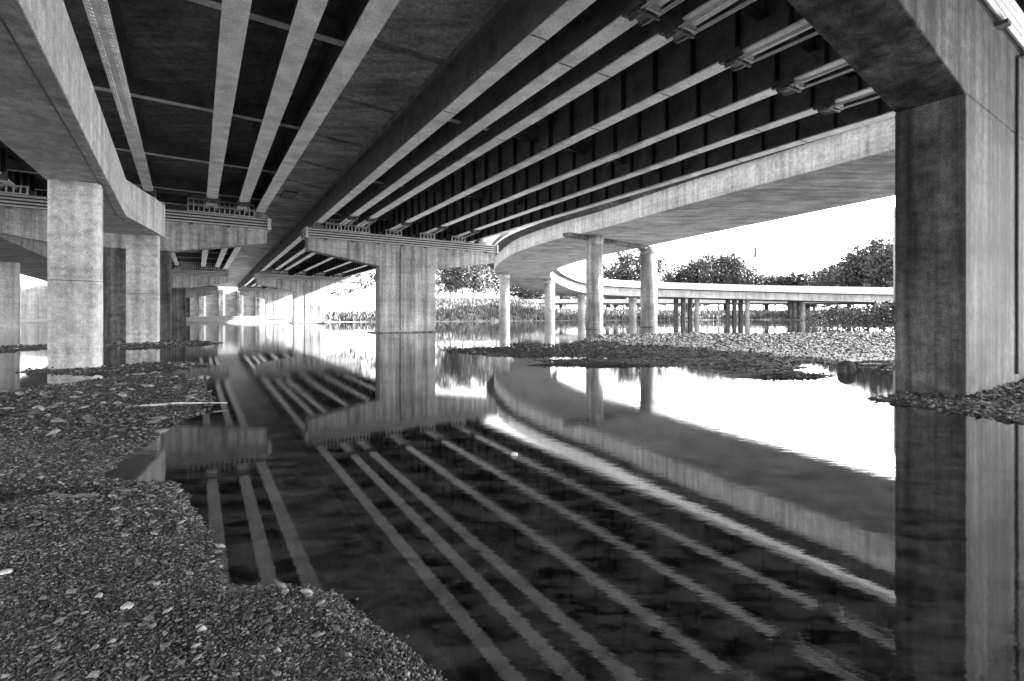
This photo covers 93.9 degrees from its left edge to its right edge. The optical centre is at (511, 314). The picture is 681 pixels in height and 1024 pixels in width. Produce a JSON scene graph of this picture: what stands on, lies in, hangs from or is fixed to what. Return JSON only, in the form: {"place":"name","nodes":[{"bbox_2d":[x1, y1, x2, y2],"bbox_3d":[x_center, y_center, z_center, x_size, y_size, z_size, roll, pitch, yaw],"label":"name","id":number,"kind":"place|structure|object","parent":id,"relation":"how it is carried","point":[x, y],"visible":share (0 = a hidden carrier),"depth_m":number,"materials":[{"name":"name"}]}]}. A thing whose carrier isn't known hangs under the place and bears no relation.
{"place":"outdoors","nodes":[
{"label":"outdoors","id":0,"kind":"place"},
{"bbox_2d":[20,196,894,314],"label":"sky","id":1,"kind":"structure","parent":0,"point":[808,240],"materials":[{"name":"white"}]},
{"bbox_2d":[0,320,1023,680],"bbox_3d":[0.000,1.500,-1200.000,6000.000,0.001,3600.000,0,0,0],"label":"water","id":2,"kind":"structure","parent":0,"point":[652,524],"depth_m":3.88,"materials":[{"name":"black liquid"}]},
{"bbox_2d":[0,234,46,327],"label":"ramp bridge","id":3,"kind":"structure","parent":2,"relation":"in","point":[18,257],"depth_m":54.92,"materials":[{"name":"concrete"}]},
{"bbox_2d":[47,179,104,369],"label":"pillar","id":4,"kind":"structure","parent":2,"relation":"in","point":[74,274],"depth_m":12.97,"materials":[{"name":"concrete"}]},
{"bbox_2d":[0,0,164,236],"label":"straddle beam","id":5,"kind":"structure","parent":4,"relation":"on","point":[53,124],"depth_m":9.01,"materials":[{"name":"concrete"}]},
{"bbox_2d":[0,183,271,339],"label":"bridge pier","id":6,"kind":"structure","parent":2,"relation":"in","point":[23,215],"depth_m":29.77,"materials":[{"name":"concrete"}]},
{"bbox_2d":[0,0,498,286],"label":"overpass bridge","id":7,"kind":"structure","parent":6,"relation":"on","point":[261,105],"depth_m":17.21,"materials":[{"name":"concrete"}]},
{"bbox_2d":[280,190,297,198],"bbox_3d":[-15.947,-8.555,34.160,0.900,0.070,2.200,0,0,-33],"label":"access hatch","id":8,"kind":"object","parent":7,"relation":"attached to","point":[285,194],"visible":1,"depth_m":33.94,"materials":[{"name":"metal"}]},
{"bbox_2d":[281,192,296,198],"bbox_3d":[-15.947,-8.565,34.160,0.780,0.050,2.080,0,0,-33],"label":"hatch door","id":9,"kind":"structure","parent":8,"relation":"in","point":[290,195],"depth_m":34.22,"materials":[{"name":"metal"}]},
{"bbox_2d":[126,234,159,343],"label":"pillar","id":10,"kind":"structure","parent":2,"relation":"in","point":[142,288],"depth_m":24.74,"materials":[{"name":"concrete"}]},
{"bbox_2d":[171,265,229,324],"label":"bridge pier","id":11,"kind":"structure","parent":2,"relation":"in","point":[182,280],"depth_m":70.92,"materials":[{"name":"grey concrete"}]},
{"bbox_2d":[186,285,217,316],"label":"bridge pier","id":12,"kind":"structure","parent":2,"relation":"in","point":[200,291],"depth_m":112.81,"materials":[{"name":"grey concrete"}]},
{"bbox_2d":[239,285,291,316],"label":"bridge pier","id":13,"kind":"structure","parent":2,"relation":"in","point":[275,302],"depth_m":121.65,"materials":[{"name":"grey concrete"}]},
{"bbox_2d":[254,269,362,323],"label":"bridge pier","id":14,"kind":"structure","parent":2,"relation":"in","point":[308,299],"depth_m":81.31,"materials":[{"name":"grey concrete"}]},
{"bbox_2d":[301,218,498,332],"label":"bridge pier","id":15,"kind":"structure","parent":2,"relation":"in","point":[405,267],"depth_m":40.24,"materials":[{"name":"concrete"}]},
{"bbox_2d":[237,0,1023,291],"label":"overpass bridge","id":16,"kind":"structure","parent":15,"relation":"on","point":[509,116],"depth_m":18.20,"materials":[{"name":"concrete"}]},
{"bbox_2d":[577,294,584,320],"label":"ramp column","id":17,"kind":"structure","parent":2,"relation":"in","point":[581,307],"depth_m":121.15,"materials":[{"name":"concrete"}]},
{"bbox_2d":[585,235,603,328],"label":"ramp column","id":18,"kind":"structure","parent":2,"relation":"in","point":[594,281],"depth_m":49.24,"materials":[{"name":"concrete"}]},
{"bbox_2d":[563,232,648,249],"bbox_3d":[11.450,-8.020,53.150,16.420,0.330,0.900,0,0,-43],"label":"crossbeam","id":19,"kind":"object","parent":18,"relation":"on","point":[606,241],"visible":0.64,"depth_m":52.26,"materials":[{"name":"concrete"}]},
{"bbox_2d":[628,297,636,319],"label":"ramp column","id":20,"kind":"structure","parent":2,"relation":"in","point":[632,308],"depth_m":127.15,"materials":[{"name":"concrete"}]},
{"bbox_2d":[639,246,657,326],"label":"ramp column","id":21,"kind":"structure","parent":2,"relation":"in","point":[648,287],"depth_m":57.16,"materials":[{"name":"concrete"}]},
{"bbox_2d":[663,298,698,319],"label":"bridge pier","id":22,"kind":"structure","parent":2,"relation":"in","point":[683,308],"depth_m":131.81,"materials":[{"name":"concrete"}]},
{"bbox_2d":[787,0,1023,396],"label":"bridge pier","id":23,"kind":"structure","parent":2,"relation":"in","point":[943,80],"depth_m":9.00,"materials":[{"name":"concrete"}]},
{"bbox_2d":[0,303,1023,680],"bbox_3d":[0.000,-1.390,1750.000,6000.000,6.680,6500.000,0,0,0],"label":"ground","id":24,"kind":"structure","parent":0,"point":[546,353],"depth_m":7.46,"materials":[{"name":"grey gravel"}]},
{"bbox_2d":[0,569,12,575],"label":"rock","id":25,"kind":"object","parent":24,"relation":"on","point":[4,571],"visible":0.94,"depth_m":2.68,"materials":[{"name":"stone"}]},
{"bbox_2d":[120,602,133,609],"bbox_3d":[-1.945,1.474,2.418,0.057,0.032,0.053,0,0,-34],"label":"rock","id":26,"kind":"object","parent":24,"relation":"on","point":[129,605],"visible":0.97,"depth_m":2.41,"materials":[{"name":"stone"}]},
{"bbox_2d":[20,280,264,315],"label":"abutment wall","id":27,"kind":"structure","parent":24,"relation":"on","point":[227,301],"depth_m":154.66,"materials":[{"name":"concrete"}]},
{"bbox_2d":[129,402,227,406],"bbox_3d":[-5.290,1.419,7.608,1.358,0.064,0.042,0,0,-18],"label":"driftwood stick","id":28,"kind":"object","parent":24,"relation":"on","point":[164,404],"visible":0.8,"depth_m":7.60,"materials":[{"name":"grey wood"}]},
{"bbox_2d":[326,289,355,310],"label":"bare tree","id":29,"kind":"object","parent":24,"relation":"on","point":[338,295],"visible":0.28,"depth_m":112.14,"materials":[{"name":"white plant"}]},
{"bbox_2d":[338,273,371,311],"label":"bare tree","id":30,"kind":"object","parent":24,"relation":"on","point":[353,297],"visible":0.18,"depth_m":122.18,"materials":[{"name":"white plant"}]},
{"bbox_2d":[354,270,374,313],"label":"bare tree","id":31,"kind":"object","parent":24,"relation":"on","point":[372,276],"visible":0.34,"depth_m":107.59,"materials":[{"name":"white plant"}]},
{"bbox_2d":[435,268,456,296],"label":"pale tree","id":32,"kind":"object","parent":24,"relation":"on","point":[437,283],"visible":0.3,"depth_m":157.49,"materials":[{"name":"grey plant"}]},
{"bbox_2d":[435,270,468,296],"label":"pale tree","id":33,"kind":"object","parent":24,"relation":"on","point":[450,289],"visible":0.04,"depth_m":169.48,"materials":[{"name":"grey plant"}]},
{"bbox_2d":[438,265,484,297],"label":"broad tree","id":34,"kind":"object","parent":24,"relation":"on","point":[461,285],"visible":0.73,"depth_m":153.81,"materials":[{"name":"grey plant"}]},
{"bbox_2d":[460,265,488,297],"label":"pale tree","id":35,"kind":"object","parent":24,"relation":"on","point":[473,292],"visible":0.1,"depth_m":170.10,"materials":[{"name":"grey plant"}]},
{"bbox_2d":[470,264,496,297],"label":"pale tree","id":36,"kind":"object","parent":24,"relation":"on","point":[482,286],"visible":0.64,"depth_m":157.28,"materials":[{"name":"plant"}]},
{"bbox_2d":[479,264,510,296],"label":"broad tree","id":37,"kind":"object","parent":24,"relation":"on","point":[495,288],"visible":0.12,"depth_m":166.89,"materials":[{"name":"grey plant"}]},
{"bbox_2d":[498,273,509,322],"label":"ramp column","id":38,"kind":"structure","parent":24,"relation":"on","point":[504,297],"depth_m":92.14,"materials":[{"name":"concrete"}]},
{"bbox_2d":[498,285,526,297],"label":"broad tree","id":39,"kind":"object","parent":24,"relation":"on","point":[515,292],"visible":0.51,"depth_m":168.65,"materials":[{"name":"grey plant"}]},
{"bbox_2d":[510,287,541,298],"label":"broad tree","id":40,"kind":"object","parent":24,"relation":"on","point":[523,297],"visible":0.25,"depth_m":172.47,"materials":[{"name":"grey plant"}]},
{"bbox_2d":[520,290,556,298],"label":"broad tree","id":41,"kind":"object","parent":24,"relation":"on","point":[535,294],"visible":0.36,"depth_m":168.67,"materials":[{"name":"grey plant"}]},
{"bbox_2d":[544,279,555,321],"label":"ramp column","id":42,"kind":"structure","parent":24,"relation":"on","point":[549,300],"depth_m":102.04,"materials":[{"name":"concrete"}]},
{"bbox_2d":[488,116,894,303],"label":"ramp bridge","id":43,"kind":"structure","parent":42,"relation":"on","point":[852,166],"depth_m":39.82,"materials":[{"name":"concrete"}]},
{"bbox_2d":[555,295,577,307],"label":"broad tree","id":44,"kind":"object","parent":24,"relation":"on","point":[566,297],"visible":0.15,"depth_m":175.58,"materials":[{"name":"grey plant"}]},
{"bbox_2d":[582,262,629,308],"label":"broad tree","id":45,"kind":"object","parent":24,"relation":"on","point":[606,274],"visible":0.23,"depth_m":195.71,"materials":[{"name":"grey plant"}]},
{"bbox_2d":[325,296,888,321],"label":"bank grass","id":46,"kind":"structure","parent":24,"relation":"on","point":[474,303],"depth_m":124.83,"materials":[{"name":"grey plant"}]},
{"bbox_2d":[611,263,630,307],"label":"poplar tree","id":47,"kind":"object","parent":24,"relation":"on","point":[627,306],"visible":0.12,"depth_m":198.58,"materials":[{"name":"grey plant"}]},
{"bbox_2d":[605,249,673,308],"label":"broad tree","id":48,"kind":"object","parent":24,"relation":"on","point":[628,259],"visible":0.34,"depth_m":194.49,"materials":[{"name":"grey plant"}]},
{"bbox_2d":[443,330,894,373],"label":"mud clumps","id":49,"kind":"object","parent":24,"relation":"on","point":[697,336],"visible":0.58,"depth_m":20.62,"materials":[{"name":"grey soil"}]},
{"bbox_2d":[661,262,697,282],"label":"broad tree","id":50,"kind":"object","parent":24,"relation":"on","point":[680,270],"visible":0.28,"depth_m":197.66,"materials":[{"name":"grey plant"}]},
{"bbox_2d":[674,260,701,309],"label":"tree","id":51,"kind":"object","parent":24,"relation":"on","point":[694,278],"visible":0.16,"depth_m":192.90,"materials":[{"name":"grey plant"}]},
{"bbox_2d":[685,262,710,307],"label":"poplar tree","id":52,"kind":"object","parent":24,"relation":"on","point":[697,281],"visible":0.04,"depth_m":194.98,"materials":[{"name":"grey plant"}]},
{"bbox_2d":[524,299,874,310],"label":"viaduct","id":53,"kind":"object","parent":24,"relation":"on","point":[561,302],"visible":0.36,"depth_m":160.00,"materials":[{"name":"white concrete"}]},
{"bbox_2d":[680,256,734,309],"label":"broad tree","id":54,"kind":"object","parent":24,"relation":"on","point":[692,266],"visible":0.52,"depth_m":191.23,"materials":[{"name":"grey plant"}]},
{"bbox_2d":[696,251,751,309],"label":"broad tree","id":55,"kind":"object","parent":24,"relation":"on","point":[732,255],"visible":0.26,"depth_m":194.55,"materials":[{"name":"grey plant"}]},
{"bbox_2d":[708,255,754,284],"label":"broad tree","id":56,"kind":"object","parent":24,"relation":"on","point":[737,263],"visible":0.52,"depth_m":191.49,"materials":[{"name":"grey plant"}]},
{"bbox_2d":[713,299,749,319],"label":"bridge pier","id":57,"kind":"structure","parent":24,"relation":"on","point":[734,309],"depth_m":133.05,"materials":[{"name":"concrete"}]},
{"bbox_2d":[735,265,763,284],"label":"broad tree","id":58,"kind":"object","parent":24,"relation":"on","point":[754,275],"visible":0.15,"depth_m":197.31,"materials":[{"name":"grey plant"}]},
{"bbox_2d":[754,274,773,284],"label":"broad tree","id":59,"kind":"object","parent":24,"relation":"on","point":[762,275],"visible":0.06,"depth_m":200.52,"materials":[{"name":"grey plant"}]},
{"bbox_2d":[754,276,784,308],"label":"broad tree","id":60,"kind":"object","parent":24,"relation":"on","point":[764,280],"visible":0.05,"depth_m":200.49,"materials":[{"name":"grey plant"}]},
{"bbox_2d":[766,275,789,310],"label":"broad tree","id":61,"kind":"object","parent":24,"relation":"on","point":[775,282],"visible":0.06,"depth_m":200.89,"materials":[{"name":"grey plant"}]},
{"bbox_2d":[764,271,808,285],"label":"broad tree","id":62,"kind":"object","parent":24,"relation":"on","point":[790,274],"visible":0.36,"depth_m":196.68,"materials":[{"name":"grey plant"}]},
{"bbox_2d":[775,301,805,318],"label":"bridge pier","id":63,"kind":"structure","parent":24,"relation":"on","point":[795,309],"depth_m":136.03,"materials":[{"name":"concrete"}]},
{"bbox_2d":[780,268,812,307],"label":"poplar tree","id":64,"kind":"object","parent":24,"relation":"on","point":[796,270],"visible":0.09,"depth_m":195.06,"materials":[{"name":"grey plant"}]},
{"bbox_2d":[786,265,821,307],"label":"poplar tree","id":65,"kind":"object","parent":24,"relation":"on","point":[799,277],"visible":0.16,"depth_m":189.31,"materials":[{"name":"grey plant"}]},
{"bbox_2d":[798,271,826,308],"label":"broad tree","id":66,"kind":"object","parent":24,"relation":"on","point":[813,276],"visible":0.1,"depth_m":184.65,"materials":[{"name":"grey plant"}]},
{"bbox_2d":[803,308,828,325],"bbox_3d":[39.893,0.660,62.112,3.657,3.104,3.143,0,0,17],"label":"bush","id":67,"kind":"object","parent":24,"relation":"on","point":[812,321],"visible":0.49,"depth_m":62.49,"materials":[{"name":"grey plant"}]},
{"bbox_2d":[799,271,832,309],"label":"poplar tree","id":68,"kind":"object","parent":24,"relation":"on","point":[810,284],"visible":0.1,"depth_m":191.28,"materials":[{"name":"grey plant"}]},
{"bbox_2d":[807,264,845,306],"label":"broad tree","id":69,"kind":"object","parent":24,"relation":"on","point":[824,271],"visible":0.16,"depth_m":168.96,"materials":[{"name":"grey plant"}]},
{"bbox_2d":[813,305,845,327],"bbox_3d":[37.505,0.562,56.056,3.507,3.463,4.081,0,0,-18],"label":"bush","id":70,"kind":"object","parent":24,"relation":"on","point":[823,320],"visible":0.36,"depth_m":56.53,"materials":[{"name":"grey plant"}]},
{"bbox_2d":[818,262,856,306],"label":"broad tree","id":71,"kind":"object","parent":24,"relation":"on","point":[828,276],"visible":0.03,"depth_m":167.93,"materials":[{"name":"grey plant"}]},
{"bbox_2d":[821,303,860,327],"bbox_3d":[37.309,0.497,53.944,3.753,3.705,4.366,0,0,-16],"label":"bush","id":72,"kind":"object","parent":24,"relation":"on","point":[833,311],"visible":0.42,"depth_m":54.07,"materials":[{"name":"grey plant"}]},
{"bbox_2d":[837,360,856,373],"bbox_3d":[8.657,1.412,12.410,0.456,0.475,0.392,0,0,0],"label":"rock","id":73,"kind":"object","parent":24,"relation":"on","point":[846,366],"visible":0.75,"depth_m":12.26,"materials":[{"name":"stone"}]},
{"bbox_2d":[834,304,861,328],"bbox_3d":[35.808,0.563,50.021,3.505,3.460,4.077,0,0,18],"label":"bush","id":74,"kind":"object","parent":24,"relation":"on","point":[845,312],"visible":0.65,"depth_m":50.01,"materials":[{"name":"grey plant"}]},
{"bbox_2d":[829,250,889,304],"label":"broad tree","id":75,"kind":"object","parent":24,"relation":"on","point":[838,272],"visible":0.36,"depth_m":149.53,"materials":[{"name":"grey plant"}]},
{"bbox_2d":[837,237,892,306],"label":"broad tree","id":76,"kind":"object","parent":24,"relation":"on","point":[862,251],"visible":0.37,"depth_m":142.63,"materials":[{"name":"grey plant"}]},
{"bbox_2d":[847,302,884,329],"bbox_3d":[35.849,0.508,48.015,3.712,3.665,4.319,0,0,2],"label":"bush","id":77,"kind":"object","parent":24,"relation":"on","point":[866,308],"visible":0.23,"depth_m":48.10,"materials":[{"name":"grey plant"}]},
{"bbox_2d":[849,301,892,330],"bbox_3d":[35.320,0.491,46.111,4.391,3.727,3.774,0,0,-27],"label":"bush","id":78,"kind":"object","parent":24,"relation":"on","point":[862,323],"visible":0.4,"depth_m":46.16,"materials":[{"name":"grey plant"}]},
{"bbox_2d":[855,243,892,303],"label":"broad tree","id":79,"kind":"object","parent":24,"relation":"on","point":[873,273],"visible":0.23,"depth_m":139.14,"materials":[{"name":"grey plant"}]},
{"bbox_2d":[859,299,894,330],"bbox_3d":[34.938,0.462,44.133,4.520,3.836,3.885,0,0,-9],"label":"bush","id":80,"kind":"object","parent":24,"relation":"on","point":[874,318],"visible":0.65,"depth_m":44.21,"materials":[{"name":"grey plant"}]},
{"bbox_2d":[869,238,892,277],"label":"broad tree","id":81,"kind":"object","parent":24,"relation":"on","point":[885,244],"visible":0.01,"depth_m":153.92,"materials":[{"name":"grey plant"}]},
{"bbox_2d":[882,301,894,323],"bbox_3d":[36.215,0.430,43.884,4.003,3.953,4.658,0,0,-45],"label":"bush","id":82,"kind":"object","parent":24,"relation":"on","point":[892,312],"visible":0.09,"depth_m":43.87,"materials":[{"name":"grey plant"}]},
{"bbox_2d":[893,207,894,330],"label":"ramp column","id":83,"kind":"structure","parent":24,"relation":"on","point":[894,258],"depth_m":44.02,"materials":[{"name":"concrete"}]},
{"bbox_2d":[751,247,759,274],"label":"radio mast","id":84,"kind":"object","parent":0,"point":[755,254],"visible":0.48,"depth_m":329.29,"materials":[{"name":"metal"}]}
]}

